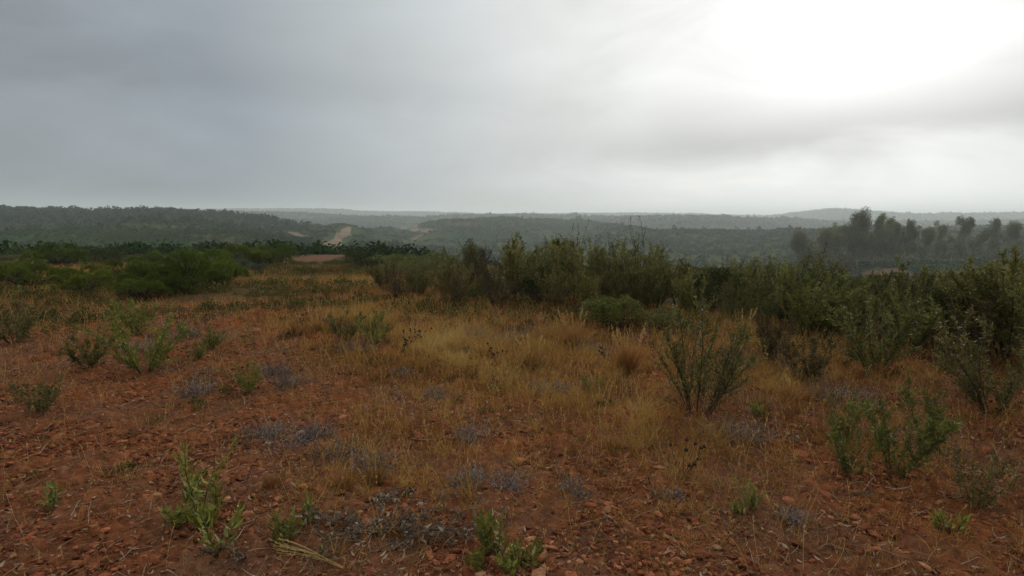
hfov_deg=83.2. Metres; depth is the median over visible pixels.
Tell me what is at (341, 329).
rockrose shrub
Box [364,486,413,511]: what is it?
dead branch
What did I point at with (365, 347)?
dry herb
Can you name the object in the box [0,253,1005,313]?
heath cover
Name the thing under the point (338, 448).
dry herb
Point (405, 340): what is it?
seed plant
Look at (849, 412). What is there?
leafy shrub
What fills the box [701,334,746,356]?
grass tuft
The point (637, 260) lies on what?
rockrose shrub
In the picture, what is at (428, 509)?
dead branch
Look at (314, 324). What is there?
grass tuft
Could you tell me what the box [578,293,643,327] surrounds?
round shrub
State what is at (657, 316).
round shrub
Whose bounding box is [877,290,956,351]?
rockrose shrub
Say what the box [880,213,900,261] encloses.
eucalyptus tree
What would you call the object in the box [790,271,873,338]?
rockrose shrub
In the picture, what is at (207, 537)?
green shoot
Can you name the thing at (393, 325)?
grass tuft
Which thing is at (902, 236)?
eucalyptus tree
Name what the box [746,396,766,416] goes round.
green shoot
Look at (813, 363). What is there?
rockrose shrub
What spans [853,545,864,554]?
stone
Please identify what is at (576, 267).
rockrose shrub
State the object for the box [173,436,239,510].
green shoot
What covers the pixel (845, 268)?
rockrose shrub
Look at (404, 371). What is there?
dry herb
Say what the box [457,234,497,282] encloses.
burnt shrub
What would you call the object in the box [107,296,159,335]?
leafy shrub
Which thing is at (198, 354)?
leafy shrub
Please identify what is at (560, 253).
rockrose shrub
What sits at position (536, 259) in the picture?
rockrose shrub
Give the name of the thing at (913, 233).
eucalyptus tree
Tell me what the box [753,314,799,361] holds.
rockrose shrub
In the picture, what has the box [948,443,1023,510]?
rockrose shrub
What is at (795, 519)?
dry herb
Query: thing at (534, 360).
grass tuft
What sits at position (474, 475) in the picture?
dry herb
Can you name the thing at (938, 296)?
evergreen shrub
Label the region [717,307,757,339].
grass tuft
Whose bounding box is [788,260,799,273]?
eucalyptus tree
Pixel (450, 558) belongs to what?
clods
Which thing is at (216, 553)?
green shoot
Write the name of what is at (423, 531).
dead branch
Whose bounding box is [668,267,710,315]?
rockrose shrub
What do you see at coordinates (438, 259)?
rockrose shrub
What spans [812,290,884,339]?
rockrose shrub
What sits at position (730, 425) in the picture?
dry herb
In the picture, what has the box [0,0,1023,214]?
sky
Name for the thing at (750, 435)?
dry herb
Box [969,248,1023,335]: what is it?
rockrose shrub
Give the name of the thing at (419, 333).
seed plant
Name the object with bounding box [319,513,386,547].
dead branch
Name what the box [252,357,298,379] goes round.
dry herb
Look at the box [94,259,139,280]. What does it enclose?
young stone pine
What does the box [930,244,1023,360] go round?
rockrose shrub
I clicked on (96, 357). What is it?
rockrose shrub
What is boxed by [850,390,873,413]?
green shoot
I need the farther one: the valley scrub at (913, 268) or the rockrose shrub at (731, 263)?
the valley scrub at (913, 268)
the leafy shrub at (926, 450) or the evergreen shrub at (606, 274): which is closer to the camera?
the leafy shrub at (926, 450)
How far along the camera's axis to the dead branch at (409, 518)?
2.92 m
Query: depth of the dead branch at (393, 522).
2.94 m
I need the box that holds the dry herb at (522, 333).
[500,324,544,343]
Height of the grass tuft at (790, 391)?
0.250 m
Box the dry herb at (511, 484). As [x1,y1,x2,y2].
[488,469,531,495]
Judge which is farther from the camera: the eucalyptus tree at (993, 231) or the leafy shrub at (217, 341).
the eucalyptus tree at (993, 231)
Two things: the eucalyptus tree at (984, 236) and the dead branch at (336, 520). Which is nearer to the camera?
the dead branch at (336, 520)
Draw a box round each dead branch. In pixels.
[180,362,222,374]
[200,545,246,568]
[240,460,283,485]
[279,522,358,566]
[280,504,365,548]
[295,481,359,536]
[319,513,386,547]
[336,493,425,539]
[345,509,415,546]
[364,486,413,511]
[367,524,430,556]
[369,497,431,540]
[376,506,456,552]
[388,391,409,400]
[390,509,465,550]
[401,487,459,520]
[415,508,507,551]
[448,491,510,520]
[558,469,579,485]
[575,513,655,557]
[731,414,810,447]
[829,487,874,496]
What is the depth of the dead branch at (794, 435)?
4.07 m
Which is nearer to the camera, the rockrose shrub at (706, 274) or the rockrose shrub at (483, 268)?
the rockrose shrub at (706, 274)
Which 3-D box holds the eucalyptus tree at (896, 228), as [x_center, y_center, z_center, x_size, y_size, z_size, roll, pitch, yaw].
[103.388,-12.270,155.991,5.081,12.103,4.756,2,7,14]
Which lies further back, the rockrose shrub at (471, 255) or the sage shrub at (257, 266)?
the sage shrub at (257, 266)
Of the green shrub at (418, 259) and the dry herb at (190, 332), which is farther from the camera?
the green shrub at (418, 259)
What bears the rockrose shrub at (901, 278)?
on the ground at (78, 466)
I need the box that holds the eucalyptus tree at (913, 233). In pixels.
[902,219,920,260]
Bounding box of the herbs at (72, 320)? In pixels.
[0,288,1023,482]
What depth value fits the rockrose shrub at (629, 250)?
10.82 m
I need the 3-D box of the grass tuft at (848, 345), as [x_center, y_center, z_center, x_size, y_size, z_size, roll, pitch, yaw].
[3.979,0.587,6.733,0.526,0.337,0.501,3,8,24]
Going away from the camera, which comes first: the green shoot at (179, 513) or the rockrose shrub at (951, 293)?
the green shoot at (179, 513)
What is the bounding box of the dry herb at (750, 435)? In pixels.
[723,417,780,445]
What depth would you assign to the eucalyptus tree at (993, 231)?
166.78 m
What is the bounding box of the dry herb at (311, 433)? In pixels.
[284,411,345,442]
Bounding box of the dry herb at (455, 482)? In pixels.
[443,467,480,488]
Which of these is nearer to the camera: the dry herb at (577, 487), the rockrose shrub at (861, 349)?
the dry herb at (577, 487)
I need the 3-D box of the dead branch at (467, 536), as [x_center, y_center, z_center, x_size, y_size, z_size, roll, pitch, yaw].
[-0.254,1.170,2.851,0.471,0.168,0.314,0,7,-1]
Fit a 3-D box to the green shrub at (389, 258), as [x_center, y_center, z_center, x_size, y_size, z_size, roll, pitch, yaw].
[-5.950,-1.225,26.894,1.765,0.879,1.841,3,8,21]
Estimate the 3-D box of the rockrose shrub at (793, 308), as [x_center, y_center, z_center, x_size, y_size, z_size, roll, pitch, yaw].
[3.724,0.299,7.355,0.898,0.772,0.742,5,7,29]
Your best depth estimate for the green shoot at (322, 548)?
2.71 m
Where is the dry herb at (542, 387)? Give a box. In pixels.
[527,376,563,395]
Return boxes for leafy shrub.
[76,299,189,374]
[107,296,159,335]
[180,340,207,358]
[198,324,227,349]
[232,359,262,394]
[823,397,862,443]
[825,420,883,476]
[861,396,967,478]
[897,367,952,445]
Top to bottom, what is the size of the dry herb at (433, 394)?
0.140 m
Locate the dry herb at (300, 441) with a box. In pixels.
[260,425,330,452]
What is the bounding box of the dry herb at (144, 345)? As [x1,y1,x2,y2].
[110,332,172,353]
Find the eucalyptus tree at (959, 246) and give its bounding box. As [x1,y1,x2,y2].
[947,214,976,260]
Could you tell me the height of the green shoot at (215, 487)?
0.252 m
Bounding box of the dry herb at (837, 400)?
[795,374,863,405]
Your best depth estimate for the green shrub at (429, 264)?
19.92 m
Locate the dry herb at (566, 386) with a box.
[541,380,581,391]
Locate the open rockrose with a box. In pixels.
[649,289,767,417]
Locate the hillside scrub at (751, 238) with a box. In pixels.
[0,210,1023,266]
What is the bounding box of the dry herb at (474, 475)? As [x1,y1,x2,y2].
[452,460,494,490]
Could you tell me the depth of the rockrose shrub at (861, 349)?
5.62 m
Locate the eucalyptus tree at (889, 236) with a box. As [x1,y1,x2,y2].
[874,229,893,263]
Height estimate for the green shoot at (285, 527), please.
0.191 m
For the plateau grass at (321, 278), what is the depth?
13.43 m
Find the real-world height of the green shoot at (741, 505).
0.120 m
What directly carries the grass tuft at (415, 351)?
on the ground at (78, 466)
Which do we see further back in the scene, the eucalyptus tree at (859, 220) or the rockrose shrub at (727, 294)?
the eucalyptus tree at (859, 220)
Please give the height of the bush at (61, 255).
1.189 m
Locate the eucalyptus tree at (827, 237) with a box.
[815,226,837,265]
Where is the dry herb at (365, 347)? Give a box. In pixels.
[327,332,384,353]
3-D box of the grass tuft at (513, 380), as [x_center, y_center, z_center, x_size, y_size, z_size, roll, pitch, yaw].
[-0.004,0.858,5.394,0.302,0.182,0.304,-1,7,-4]
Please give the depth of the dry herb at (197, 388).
5.16 m
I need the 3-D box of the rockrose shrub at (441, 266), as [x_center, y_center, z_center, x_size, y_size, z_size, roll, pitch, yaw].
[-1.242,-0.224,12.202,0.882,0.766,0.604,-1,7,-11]
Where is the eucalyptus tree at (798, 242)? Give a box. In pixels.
[789,226,830,272]
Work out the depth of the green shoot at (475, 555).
2.59 m
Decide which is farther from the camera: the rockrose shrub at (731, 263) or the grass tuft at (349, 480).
the rockrose shrub at (731, 263)
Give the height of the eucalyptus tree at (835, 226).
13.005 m
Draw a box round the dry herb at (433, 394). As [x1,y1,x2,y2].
[422,384,456,401]
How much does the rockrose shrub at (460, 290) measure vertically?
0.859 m
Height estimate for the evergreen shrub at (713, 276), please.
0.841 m
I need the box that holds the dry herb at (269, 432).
[234,412,306,444]
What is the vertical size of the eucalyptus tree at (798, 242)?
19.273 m
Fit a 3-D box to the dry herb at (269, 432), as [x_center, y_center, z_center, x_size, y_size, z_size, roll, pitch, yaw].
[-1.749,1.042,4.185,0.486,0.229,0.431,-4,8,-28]
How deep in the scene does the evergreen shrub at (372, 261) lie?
22.02 m
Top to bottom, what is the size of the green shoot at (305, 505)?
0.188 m
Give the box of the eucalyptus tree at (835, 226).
[827,223,843,256]
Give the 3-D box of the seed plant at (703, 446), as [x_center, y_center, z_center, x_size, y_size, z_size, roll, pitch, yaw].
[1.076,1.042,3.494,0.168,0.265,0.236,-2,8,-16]
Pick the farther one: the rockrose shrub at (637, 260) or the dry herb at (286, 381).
the rockrose shrub at (637, 260)
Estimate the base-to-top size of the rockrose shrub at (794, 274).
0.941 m
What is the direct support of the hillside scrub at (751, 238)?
on the ground at (78, 466)
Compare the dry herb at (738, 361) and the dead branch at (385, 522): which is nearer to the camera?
the dead branch at (385, 522)
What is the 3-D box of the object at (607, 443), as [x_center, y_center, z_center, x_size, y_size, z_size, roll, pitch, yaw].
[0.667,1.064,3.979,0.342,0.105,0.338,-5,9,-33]
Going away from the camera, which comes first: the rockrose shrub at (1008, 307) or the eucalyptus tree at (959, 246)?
the rockrose shrub at (1008, 307)
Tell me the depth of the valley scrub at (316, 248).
45.89 m
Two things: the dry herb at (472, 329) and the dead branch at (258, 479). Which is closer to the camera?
the dead branch at (258, 479)
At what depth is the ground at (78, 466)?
3.75 m
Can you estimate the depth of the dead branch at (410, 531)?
2.83 m
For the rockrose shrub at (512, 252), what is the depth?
10.73 m
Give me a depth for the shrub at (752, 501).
3.11 m
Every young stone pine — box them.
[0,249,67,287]
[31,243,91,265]
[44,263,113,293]
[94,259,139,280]
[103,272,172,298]
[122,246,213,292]
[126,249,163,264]
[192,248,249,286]
[197,251,231,265]
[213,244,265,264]
[231,245,279,263]
[256,243,298,264]
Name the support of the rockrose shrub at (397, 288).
on the ground at (78, 466)
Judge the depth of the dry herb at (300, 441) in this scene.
4.01 m
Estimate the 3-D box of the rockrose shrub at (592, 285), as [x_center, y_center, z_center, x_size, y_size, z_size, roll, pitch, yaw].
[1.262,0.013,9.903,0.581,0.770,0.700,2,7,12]
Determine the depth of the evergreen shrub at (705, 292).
9.14 m
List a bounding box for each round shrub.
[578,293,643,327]
[638,305,686,330]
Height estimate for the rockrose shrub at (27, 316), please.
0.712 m
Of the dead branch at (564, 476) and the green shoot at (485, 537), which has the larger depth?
the dead branch at (564, 476)
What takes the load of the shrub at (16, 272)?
on the ground at (78, 466)
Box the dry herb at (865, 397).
[819,375,894,410]
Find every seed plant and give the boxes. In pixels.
[388,338,411,353]
[402,328,419,346]
[409,327,431,341]
[487,342,507,363]
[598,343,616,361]
[668,438,705,478]
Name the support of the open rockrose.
on the ground at (78, 466)
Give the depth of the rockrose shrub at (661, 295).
9.62 m
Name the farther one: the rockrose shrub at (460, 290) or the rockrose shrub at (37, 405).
the rockrose shrub at (460, 290)
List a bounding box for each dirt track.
[284,231,304,236]
[322,226,351,245]
[401,225,432,232]
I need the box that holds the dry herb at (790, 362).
[762,347,828,377]
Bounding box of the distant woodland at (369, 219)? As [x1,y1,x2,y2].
[91,207,1023,229]
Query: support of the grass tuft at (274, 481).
on the ground at (78, 466)
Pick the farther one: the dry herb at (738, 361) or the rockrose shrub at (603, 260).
the rockrose shrub at (603, 260)
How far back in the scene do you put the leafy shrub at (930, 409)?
4.00 m
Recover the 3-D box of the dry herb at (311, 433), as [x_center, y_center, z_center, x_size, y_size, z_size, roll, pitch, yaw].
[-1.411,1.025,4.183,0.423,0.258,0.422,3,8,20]
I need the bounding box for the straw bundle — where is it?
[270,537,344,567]
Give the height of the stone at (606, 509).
0.047 m
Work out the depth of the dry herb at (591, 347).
6.78 m
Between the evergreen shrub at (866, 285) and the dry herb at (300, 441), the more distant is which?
the evergreen shrub at (866, 285)
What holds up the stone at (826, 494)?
on the ground at (78, 466)
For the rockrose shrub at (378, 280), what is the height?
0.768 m
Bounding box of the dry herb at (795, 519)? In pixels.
[772,505,813,531]
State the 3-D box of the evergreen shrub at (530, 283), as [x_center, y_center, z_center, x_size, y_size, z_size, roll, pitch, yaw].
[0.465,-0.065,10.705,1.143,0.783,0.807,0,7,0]
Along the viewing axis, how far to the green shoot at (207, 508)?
2.98 m
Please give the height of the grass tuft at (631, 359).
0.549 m
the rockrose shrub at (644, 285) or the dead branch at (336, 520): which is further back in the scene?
the rockrose shrub at (644, 285)
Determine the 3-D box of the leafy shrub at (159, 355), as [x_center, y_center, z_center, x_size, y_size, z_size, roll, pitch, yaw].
[-3.743,0.486,5.723,0.972,0.809,0.635,-5,9,-33]
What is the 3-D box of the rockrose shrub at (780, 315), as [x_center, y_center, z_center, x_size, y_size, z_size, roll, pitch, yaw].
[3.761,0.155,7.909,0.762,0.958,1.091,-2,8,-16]
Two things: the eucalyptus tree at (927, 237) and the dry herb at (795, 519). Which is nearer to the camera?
the dry herb at (795, 519)
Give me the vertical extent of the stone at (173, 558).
0.053 m
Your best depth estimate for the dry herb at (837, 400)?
4.93 m
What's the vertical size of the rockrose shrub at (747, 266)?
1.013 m
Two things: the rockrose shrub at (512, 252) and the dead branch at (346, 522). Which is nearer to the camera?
the dead branch at (346, 522)
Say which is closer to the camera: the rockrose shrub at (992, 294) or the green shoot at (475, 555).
the green shoot at (475, 555)
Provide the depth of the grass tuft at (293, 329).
7.67 m
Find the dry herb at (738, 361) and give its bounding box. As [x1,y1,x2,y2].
[700,347,763,371]
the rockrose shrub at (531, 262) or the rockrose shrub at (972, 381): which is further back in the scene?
the rockrose shrub at (531, 262)
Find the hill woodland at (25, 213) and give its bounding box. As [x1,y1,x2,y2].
[0,204,1004,263]
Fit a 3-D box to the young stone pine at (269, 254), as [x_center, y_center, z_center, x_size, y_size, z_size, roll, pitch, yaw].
[-12.279,-1.532,27.819,1.878,1.126,2.144,4,8,29]
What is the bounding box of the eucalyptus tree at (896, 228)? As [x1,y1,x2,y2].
[885,220,902,262]
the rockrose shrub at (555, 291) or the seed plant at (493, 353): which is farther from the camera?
the rockrose shrub at (555, 291)
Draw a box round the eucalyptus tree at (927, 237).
[916,225,936,258]
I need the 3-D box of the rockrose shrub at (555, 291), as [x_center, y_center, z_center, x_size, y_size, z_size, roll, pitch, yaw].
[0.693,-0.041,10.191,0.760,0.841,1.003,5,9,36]
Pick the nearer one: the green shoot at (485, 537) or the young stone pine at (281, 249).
the green shoot at (485, 537)
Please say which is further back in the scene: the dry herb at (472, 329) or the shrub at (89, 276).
the shrub at (89, 276)
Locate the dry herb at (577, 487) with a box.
[546,473,597,504]
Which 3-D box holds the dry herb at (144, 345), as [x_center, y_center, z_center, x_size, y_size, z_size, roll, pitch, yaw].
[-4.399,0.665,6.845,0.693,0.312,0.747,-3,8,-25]
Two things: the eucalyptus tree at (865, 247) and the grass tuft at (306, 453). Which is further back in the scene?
the eucalyptus tree at (865, 247)
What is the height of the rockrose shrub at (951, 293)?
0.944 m
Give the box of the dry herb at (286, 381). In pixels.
[266,371,308,389]
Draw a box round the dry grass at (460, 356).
[0,292,1023,575]
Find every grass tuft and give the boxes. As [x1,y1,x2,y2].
[254,473,286,489]
[282,314,309,336]
[301,444,326,460]
[306,309,334,330]
[328,470,360,488]
[361,451,390,485]
[370,307,399,332]
[402,345,428,356]
[463,344,495,358]
[498,371,524,389]
[513,334,551,370]
[547,316,571,339]
[551,307,595,348]
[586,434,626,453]
[608,323,649,374]
[636,422,677,441]
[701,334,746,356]
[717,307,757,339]
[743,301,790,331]
[772,373,811,399]
[834,327,866,350]
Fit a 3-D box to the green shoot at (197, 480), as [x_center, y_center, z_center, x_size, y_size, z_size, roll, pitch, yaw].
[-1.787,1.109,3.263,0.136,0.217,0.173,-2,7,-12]
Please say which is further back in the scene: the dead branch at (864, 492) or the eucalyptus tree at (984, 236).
the eucalyptus tree at (984, 236)
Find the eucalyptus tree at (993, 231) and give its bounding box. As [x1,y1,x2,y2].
[986,217,1007,258]
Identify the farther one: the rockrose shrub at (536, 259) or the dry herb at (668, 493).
the rockrose shrub at (536, 259)
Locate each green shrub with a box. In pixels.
[370,252,404,265]
[391,253,422,268]
[396,258,436,272]
[402,249,439,271]
[422,253,459,268]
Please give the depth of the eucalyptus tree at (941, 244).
169.26 m
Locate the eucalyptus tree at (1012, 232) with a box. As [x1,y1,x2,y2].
[1003,219,1023,260]
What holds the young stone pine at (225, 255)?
on the ground at (78, 466)
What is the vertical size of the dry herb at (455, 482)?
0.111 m
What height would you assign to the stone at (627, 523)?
0.054 m
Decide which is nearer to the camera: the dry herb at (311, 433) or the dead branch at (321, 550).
the dead branch at (321, 550)
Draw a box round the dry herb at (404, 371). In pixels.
[388,362,413,377]
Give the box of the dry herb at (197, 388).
[163,374,225,399]
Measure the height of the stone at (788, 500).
0.052 m
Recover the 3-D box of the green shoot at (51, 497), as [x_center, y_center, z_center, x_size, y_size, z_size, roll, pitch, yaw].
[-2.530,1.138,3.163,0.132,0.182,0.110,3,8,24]
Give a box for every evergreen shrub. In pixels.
[84,244,128,264]
[343,248,369,266]
[361,257,385,268]
[506,265,561,304]
[597,262,622,294]
[672,264,742,313]
[681,287,717,315]
[781,286,833,324]
[792,255,876,330]
[849,276,894,306]
[900,280,999,350]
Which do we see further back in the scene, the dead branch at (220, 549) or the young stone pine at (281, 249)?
the young stone pine at (281, 249)
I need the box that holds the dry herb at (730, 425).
[686,409,765,442]
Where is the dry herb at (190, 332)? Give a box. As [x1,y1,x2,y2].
[157,319,206,340]
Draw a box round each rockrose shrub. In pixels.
[0,285,46,343]
[9,373,63,414]
[61,328,115,368]
[321,308,366,341]
[354,309,390,343]
[363,258,396,291]
[380,266,415,298]
[402,264,439,295]
[427,261,469,306]
[429,250,463,280]
[432,260,473,292]
[437,238,482,288]
[439,259,473,299]
[472,252,506,295]
[494,258,525,280]
[497,232,562,298]
[506,235,573,296]
[523,242,558,279]
[527,264,573,306]
[533,232,585,295]
[546,234,624,297]
[548,217,596,302]
[569,270,602,308]
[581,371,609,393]
[584,234,633,296]
[586,250,642,300]
[593,235,671,288]
[612,215,671,293]
[621,268,663,311]
[624,249,694,308]
[659,252,706,306]
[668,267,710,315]
[700,246,746,310]
[712,257,763,296]
[713,254,774,308]
[715,293,757,323]
[716,273,780,318]
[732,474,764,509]
[738,253,790,304]
[745,265,811,327]
[745,294,776,325]
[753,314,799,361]
[762,242,828,322]
[768,282,844,339]
[773,331,839,383]
[779,264,830,310]
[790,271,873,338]
[793,243,852,299]
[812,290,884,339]
[822,293,933,374]
[833,272,889,330]
[858,285,894,332]
[866,254,937,337]
[866,280,931,341]
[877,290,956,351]
[920,271,986,340]
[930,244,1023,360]
[930,304,1023,417]
[942,291,1022,363]
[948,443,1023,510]
[950,275,1011,351]
[963,261,1023,347]
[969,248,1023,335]
[999,270,1023,353]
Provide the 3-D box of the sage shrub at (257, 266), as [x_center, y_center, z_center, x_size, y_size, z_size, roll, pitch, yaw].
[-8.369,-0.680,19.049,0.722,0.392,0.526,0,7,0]
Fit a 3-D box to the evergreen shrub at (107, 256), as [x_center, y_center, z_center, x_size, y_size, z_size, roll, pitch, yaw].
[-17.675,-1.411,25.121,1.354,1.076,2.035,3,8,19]
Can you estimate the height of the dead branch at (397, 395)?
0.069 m
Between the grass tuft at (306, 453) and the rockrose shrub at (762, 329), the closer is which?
the grass tuft at (306, 453)
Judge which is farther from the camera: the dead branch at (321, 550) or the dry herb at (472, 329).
the dry herb at (472, 329)
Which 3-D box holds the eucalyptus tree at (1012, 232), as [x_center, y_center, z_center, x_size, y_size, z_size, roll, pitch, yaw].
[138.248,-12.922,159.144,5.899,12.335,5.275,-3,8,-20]
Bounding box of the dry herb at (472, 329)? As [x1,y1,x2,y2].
[440,320,494,335]
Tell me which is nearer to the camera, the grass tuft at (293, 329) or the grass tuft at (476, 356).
the grass tuft at (476, 356)
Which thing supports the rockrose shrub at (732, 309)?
on the ground at (78, 466)
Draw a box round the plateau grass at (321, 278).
[0,262,481,307]
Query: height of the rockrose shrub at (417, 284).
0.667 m
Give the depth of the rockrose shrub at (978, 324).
6.28 m
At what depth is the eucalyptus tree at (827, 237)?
157.31 m
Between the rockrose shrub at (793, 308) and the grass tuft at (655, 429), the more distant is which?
the rockrose shrub at (793, 308)
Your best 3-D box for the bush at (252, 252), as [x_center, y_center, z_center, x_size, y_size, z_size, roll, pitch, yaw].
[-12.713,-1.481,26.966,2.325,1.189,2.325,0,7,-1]
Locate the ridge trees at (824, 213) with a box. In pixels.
[729,207,1023,219]
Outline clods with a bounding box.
[0,306,1023,575]
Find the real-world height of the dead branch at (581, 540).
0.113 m
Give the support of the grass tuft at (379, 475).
on the ground at (78, 466)
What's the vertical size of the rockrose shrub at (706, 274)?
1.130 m
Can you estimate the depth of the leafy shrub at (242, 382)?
5.19 m
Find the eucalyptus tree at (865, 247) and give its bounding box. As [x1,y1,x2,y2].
[858,219,875,261]
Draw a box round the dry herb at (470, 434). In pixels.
[442,415,499,447]
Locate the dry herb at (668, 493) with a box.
[650,485,685,506]
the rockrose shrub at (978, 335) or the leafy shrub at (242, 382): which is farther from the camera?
the rockrose shrub at (978, 335)
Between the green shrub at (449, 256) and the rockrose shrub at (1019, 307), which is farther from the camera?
the green shrub at (449, 256)
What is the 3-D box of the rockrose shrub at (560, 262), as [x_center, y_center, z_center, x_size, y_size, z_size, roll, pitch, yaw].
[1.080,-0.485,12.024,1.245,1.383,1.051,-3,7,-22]
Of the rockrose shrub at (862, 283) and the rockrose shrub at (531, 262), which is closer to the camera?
the rockrose shrub at (862, 283)
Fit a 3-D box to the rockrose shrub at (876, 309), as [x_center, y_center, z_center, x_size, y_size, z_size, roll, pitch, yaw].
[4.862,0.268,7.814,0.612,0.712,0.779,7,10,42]
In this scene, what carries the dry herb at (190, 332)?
on the ground at (78, 466)
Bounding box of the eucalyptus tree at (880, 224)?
[866,215,891,261]
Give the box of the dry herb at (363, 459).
[339,440,400,479]
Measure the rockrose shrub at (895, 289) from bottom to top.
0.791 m
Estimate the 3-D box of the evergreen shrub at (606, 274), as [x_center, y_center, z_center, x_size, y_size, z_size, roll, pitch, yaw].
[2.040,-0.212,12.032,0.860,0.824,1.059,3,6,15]
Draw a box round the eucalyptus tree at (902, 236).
[889,225,908,260]
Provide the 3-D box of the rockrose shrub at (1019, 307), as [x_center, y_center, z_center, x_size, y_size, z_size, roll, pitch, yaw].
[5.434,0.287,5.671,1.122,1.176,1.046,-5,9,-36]
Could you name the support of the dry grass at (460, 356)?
on the ground at (78, 466)
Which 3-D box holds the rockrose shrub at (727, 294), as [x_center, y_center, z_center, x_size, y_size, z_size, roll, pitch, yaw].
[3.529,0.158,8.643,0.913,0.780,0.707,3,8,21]
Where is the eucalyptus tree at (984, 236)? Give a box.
[964,227,990,256]
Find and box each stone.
[166,556,178,561]
[602,505,611,513]
[621,520,634,530]
[782,496,793,503]
[794,449,809,457]
[819,490,832,498]
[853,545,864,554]
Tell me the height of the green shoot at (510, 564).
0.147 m
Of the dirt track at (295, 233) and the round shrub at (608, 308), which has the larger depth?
the dirt track at (295, 233)
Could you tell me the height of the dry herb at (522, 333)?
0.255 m
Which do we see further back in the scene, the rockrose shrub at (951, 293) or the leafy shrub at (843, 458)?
the rockrose shrub at (951, 293)
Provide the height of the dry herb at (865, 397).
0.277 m
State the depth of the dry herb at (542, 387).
5.25 m
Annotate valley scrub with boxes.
[0,227,1023,277]
[0,239,716,267]
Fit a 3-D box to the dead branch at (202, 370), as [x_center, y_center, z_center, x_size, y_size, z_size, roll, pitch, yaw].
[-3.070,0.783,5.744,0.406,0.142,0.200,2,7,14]
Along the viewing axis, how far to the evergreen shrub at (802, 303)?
8.52 m
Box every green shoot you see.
[35,480,62,508]
[158,496,194,527]
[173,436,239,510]
[180,466,206,498]
[185,500,219,527]
[193,500,244,551]
[206,472,227,511]
[210,547,219,556]
[266,507,303,542]
[295,489,316,527]
[317,542,327,556]
[463,547,490,571]
[470,505,509,555]
[493,539,524,575]
[507,535,547,567]
[730,496,748,514]
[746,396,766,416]
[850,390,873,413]
[868,420,891,445]
[927,508,976,537]
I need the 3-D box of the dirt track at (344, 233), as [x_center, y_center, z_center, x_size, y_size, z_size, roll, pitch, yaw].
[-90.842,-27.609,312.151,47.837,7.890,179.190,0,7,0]
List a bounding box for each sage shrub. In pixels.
[227,255,253,267]
[247,262,267,272]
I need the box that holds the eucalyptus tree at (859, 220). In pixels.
[834,207,871,264]
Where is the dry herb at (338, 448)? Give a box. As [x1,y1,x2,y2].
[302,423,375,469]
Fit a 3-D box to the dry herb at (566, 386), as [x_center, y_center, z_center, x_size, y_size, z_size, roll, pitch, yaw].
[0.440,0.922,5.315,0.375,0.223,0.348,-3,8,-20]
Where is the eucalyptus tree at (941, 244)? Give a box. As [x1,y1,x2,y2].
[932,221,950,261]
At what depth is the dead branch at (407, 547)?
2.77 m
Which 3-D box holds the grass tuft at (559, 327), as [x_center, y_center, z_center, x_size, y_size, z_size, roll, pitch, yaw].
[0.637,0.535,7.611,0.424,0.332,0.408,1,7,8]
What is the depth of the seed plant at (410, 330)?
6.90 m
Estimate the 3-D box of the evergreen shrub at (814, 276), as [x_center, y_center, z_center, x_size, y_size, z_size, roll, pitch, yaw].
[4.480,0.083,8.033,1.137,1.089,1.400,7,8,35]
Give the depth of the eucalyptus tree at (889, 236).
153.76 m
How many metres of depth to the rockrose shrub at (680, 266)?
10.28 m
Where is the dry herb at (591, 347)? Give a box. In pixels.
[568,337,620,353]
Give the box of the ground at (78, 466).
[0,210,1023,575]
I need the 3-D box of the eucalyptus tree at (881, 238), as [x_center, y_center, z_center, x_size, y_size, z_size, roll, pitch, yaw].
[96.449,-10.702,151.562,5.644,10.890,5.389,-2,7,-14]
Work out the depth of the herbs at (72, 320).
8.87 m
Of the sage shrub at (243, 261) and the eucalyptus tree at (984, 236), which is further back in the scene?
the eucalyptus tree at (984, 236)
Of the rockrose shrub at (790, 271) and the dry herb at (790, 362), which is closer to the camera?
the dry herb at (790, 362)
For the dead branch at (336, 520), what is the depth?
2.95 m
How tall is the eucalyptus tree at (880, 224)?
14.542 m
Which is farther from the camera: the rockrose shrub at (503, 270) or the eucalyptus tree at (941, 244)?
the eucalyptus tree at (941, 244)
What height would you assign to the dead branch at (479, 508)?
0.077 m
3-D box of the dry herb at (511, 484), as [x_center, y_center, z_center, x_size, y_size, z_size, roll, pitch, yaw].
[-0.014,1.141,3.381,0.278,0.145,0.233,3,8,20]
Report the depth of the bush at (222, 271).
13.56 m
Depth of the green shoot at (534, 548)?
2.64 m
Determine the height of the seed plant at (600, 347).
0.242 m
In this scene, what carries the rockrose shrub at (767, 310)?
on the ground at (78, 466)
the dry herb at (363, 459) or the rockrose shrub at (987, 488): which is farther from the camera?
the dry herb at (363, 459)
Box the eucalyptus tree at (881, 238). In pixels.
[867,227,888,263]

